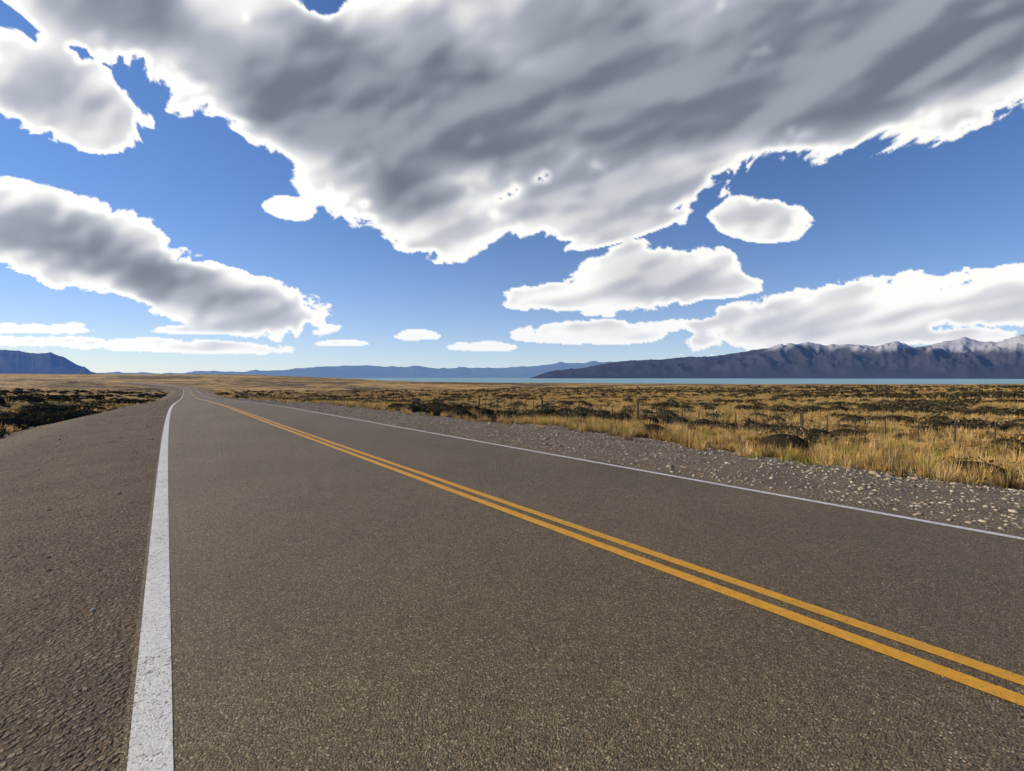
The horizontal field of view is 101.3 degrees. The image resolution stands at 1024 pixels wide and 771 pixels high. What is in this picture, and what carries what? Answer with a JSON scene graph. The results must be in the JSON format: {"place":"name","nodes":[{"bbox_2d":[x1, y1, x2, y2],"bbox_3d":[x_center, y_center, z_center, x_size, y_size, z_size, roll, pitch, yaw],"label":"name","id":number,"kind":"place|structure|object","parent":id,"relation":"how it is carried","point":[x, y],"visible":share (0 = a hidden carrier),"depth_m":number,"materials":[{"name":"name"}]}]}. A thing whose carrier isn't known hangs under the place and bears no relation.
{"place":"outdoors","nodes":[
{"label":"outdoors","id":0,"kind":"place"},
{"bbox_2d":[0,350,98,373],"bbox_3d":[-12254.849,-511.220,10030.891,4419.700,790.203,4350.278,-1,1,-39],"label":"mountain","id":1,"kind":"structure","parent":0,"point":[15,362],"depth_m":10352.02,"materials":[{"name":"blue stone"}]},
{"bbox_2d":[0,379,182,770],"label":"verge","id":2,"kind":"structure","parent":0,"point":[46,710],"depth_m":3.57,"materials":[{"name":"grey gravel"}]},
{"bbox_2d":[99,360,631,377],"bbox_3d":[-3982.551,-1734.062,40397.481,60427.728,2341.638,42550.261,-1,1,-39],"label":"hills","id":3,"kind":"structure","parent":0,"point":[361,371],"depth_m":46608.23,"materials":[{"name":"blue stone"}]},
{"bbox_2d":[0,0,1023,373],"bbox_3d":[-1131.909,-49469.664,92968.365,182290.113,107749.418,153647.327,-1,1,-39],"label":"cloud","id":4,"kind":"structure","parent":0,"point":[440,128],"depth_m":113917.95,"materials":[{"name":"white"}]},
{"bbox_2d":[0,374,1023,419],"bbox_3d":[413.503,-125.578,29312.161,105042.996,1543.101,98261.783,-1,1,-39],"label":"ground","id":5,"kind":"structure","parent":0,"point":[272,382],"depth_m":411.50,"materials":[{"name":"brown soil"}]},
{"bbox_2d":[0,394,1023,438],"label":"shrubs","id":6,"kind":"object","parent":5,"relation":"on","point":[37,414],"visible":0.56,"depth_m":39.74,"materials":[{"name":"brown plant"}]},
{"bbox_2d":[0,385,1023,405],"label":"shrubs","id":7,"kind":"object","parent":5,"relation":"on","point":[831,392],"visible":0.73,"depth_m":139.93,"materials":[{"name":"brown plant"}]},
{"bbox_2d":[1,385,1023,406],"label":"tussocks","id":8,"kind":"object","parent":5,"relation":"on","point":[561,390],"visible":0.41,"depth_m":156.67,"materials":[{"name":"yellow plant"}]},
{"bbox_2d":[163,383,1023,445],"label":"fence","id":9,"kind":"object","parent":5,"relation":"on","point":[800,415],"visible":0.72,"depth_m":24.77,"materials":[{"name":"brown wood"}]},
{"bbox_2d":[0,0,1023,367],"label":"sky","id":10,"kind":"structure","parent":0,"point":[947,207],"materials":[{"name":"blue"}]},
{"bbox_2d":[29,379,1023,770],"bbox_3d":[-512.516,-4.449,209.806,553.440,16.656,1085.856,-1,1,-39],"label":"road","id":11,"kind":"structure","parent":0,"point":[333,609],"depth_m":2.78,"materials":[{"name":"grey asphalt"}]},
{"bbox_2d":[28,379,183,770],"bbox_3d":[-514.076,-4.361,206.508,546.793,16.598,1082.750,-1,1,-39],"label":"line","id":12,"kind":"object","parent":11,"relation":"on","point":[151,742],"visible":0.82,"depth_m":2.45,"materials":[{"name":"white paint"}]},
{"bbox_2d":[100,381,1023,705],"bbox_3d":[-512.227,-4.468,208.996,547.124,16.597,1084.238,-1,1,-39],"label":"yellow line","id":13,"kind":"object","parent":11,"relation":"on","point":[940,669],"visible":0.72,"depth_m":2.82,"materials":[{"name":"paint"}]},
{"bbox_2d":[127,382,1023,539],"bbox_3d":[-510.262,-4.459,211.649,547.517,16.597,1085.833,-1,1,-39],"label":"line","id":14,"kind":"object","parent":11,"relation":"on","point":[989,532],"visible":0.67,"depth_m":5.83,"materials":[{"name":"white paint"}]},
{"bbox_2d":[191,392,1023,684],"bbox_3d":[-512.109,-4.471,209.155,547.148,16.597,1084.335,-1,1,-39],"label":"yellow line","id":15,"kind":"object","parent":11,"relation":"on","point":[984,667],"visible":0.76,"depth_m":3.00,"materials":[{"name":"paint"}]},
{"bbox_2d":[75,380,1023,536],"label":"verge","id":16,"kind":"structure","parent":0,"point":[908,498],"depth_m":7.92,"materials":[{"name":"grey gravel"}]},
{"bbox_2d":[0,396,1023,441],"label":"tussocks","id":17,"kind":"object","parent":16,"relation":"on","point":[815,418],"visible":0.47,"depth_m":38.62,"materials":[{"name":"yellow plant"}]},
{"bbox_2d":[1,398,1023,746],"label":"stones","id":18,"kind":"object","parent":16,"relation":"on","point":[665,444],"visible":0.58,"depth_m":8.88,"materials":[{"name":"grey stone"}]},
{"bbox_2d":[390,406,1023,488],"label":"tussocks","id":19,"kind":"object","parent":16,"relation":"on","point":[925,463],"visible":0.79,"depth_m":13.21,"materials":[{"name":"yellow plant"}]},
{"bbox_2d":[426,404,1023,477],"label":"shrubs","id":20,"kind":"object","parent":16,"relation":"on","point":[811,434],"visible":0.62,"depth_m":18.85,"materials":[{"name":"plant"}]},
{"bbox_2d":[349,378,1023,383],"bbox_3d":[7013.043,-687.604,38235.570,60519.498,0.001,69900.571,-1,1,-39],"label":"lake","id":21,"kind":"structure","parent":0,"point":[750,381],"depth_m":6380.83,"materials":[{"name":"blue liquid"}]},
{"bbox_2d":[531,334,1023,378],"bbox_3d":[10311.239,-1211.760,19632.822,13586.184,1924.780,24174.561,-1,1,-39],"label":"mountains","id":22,"kind":"structure","parent":0,"point":[964,358],"depth_m":17971.76,"materials":[{"name":"blue stone"}]}
]}

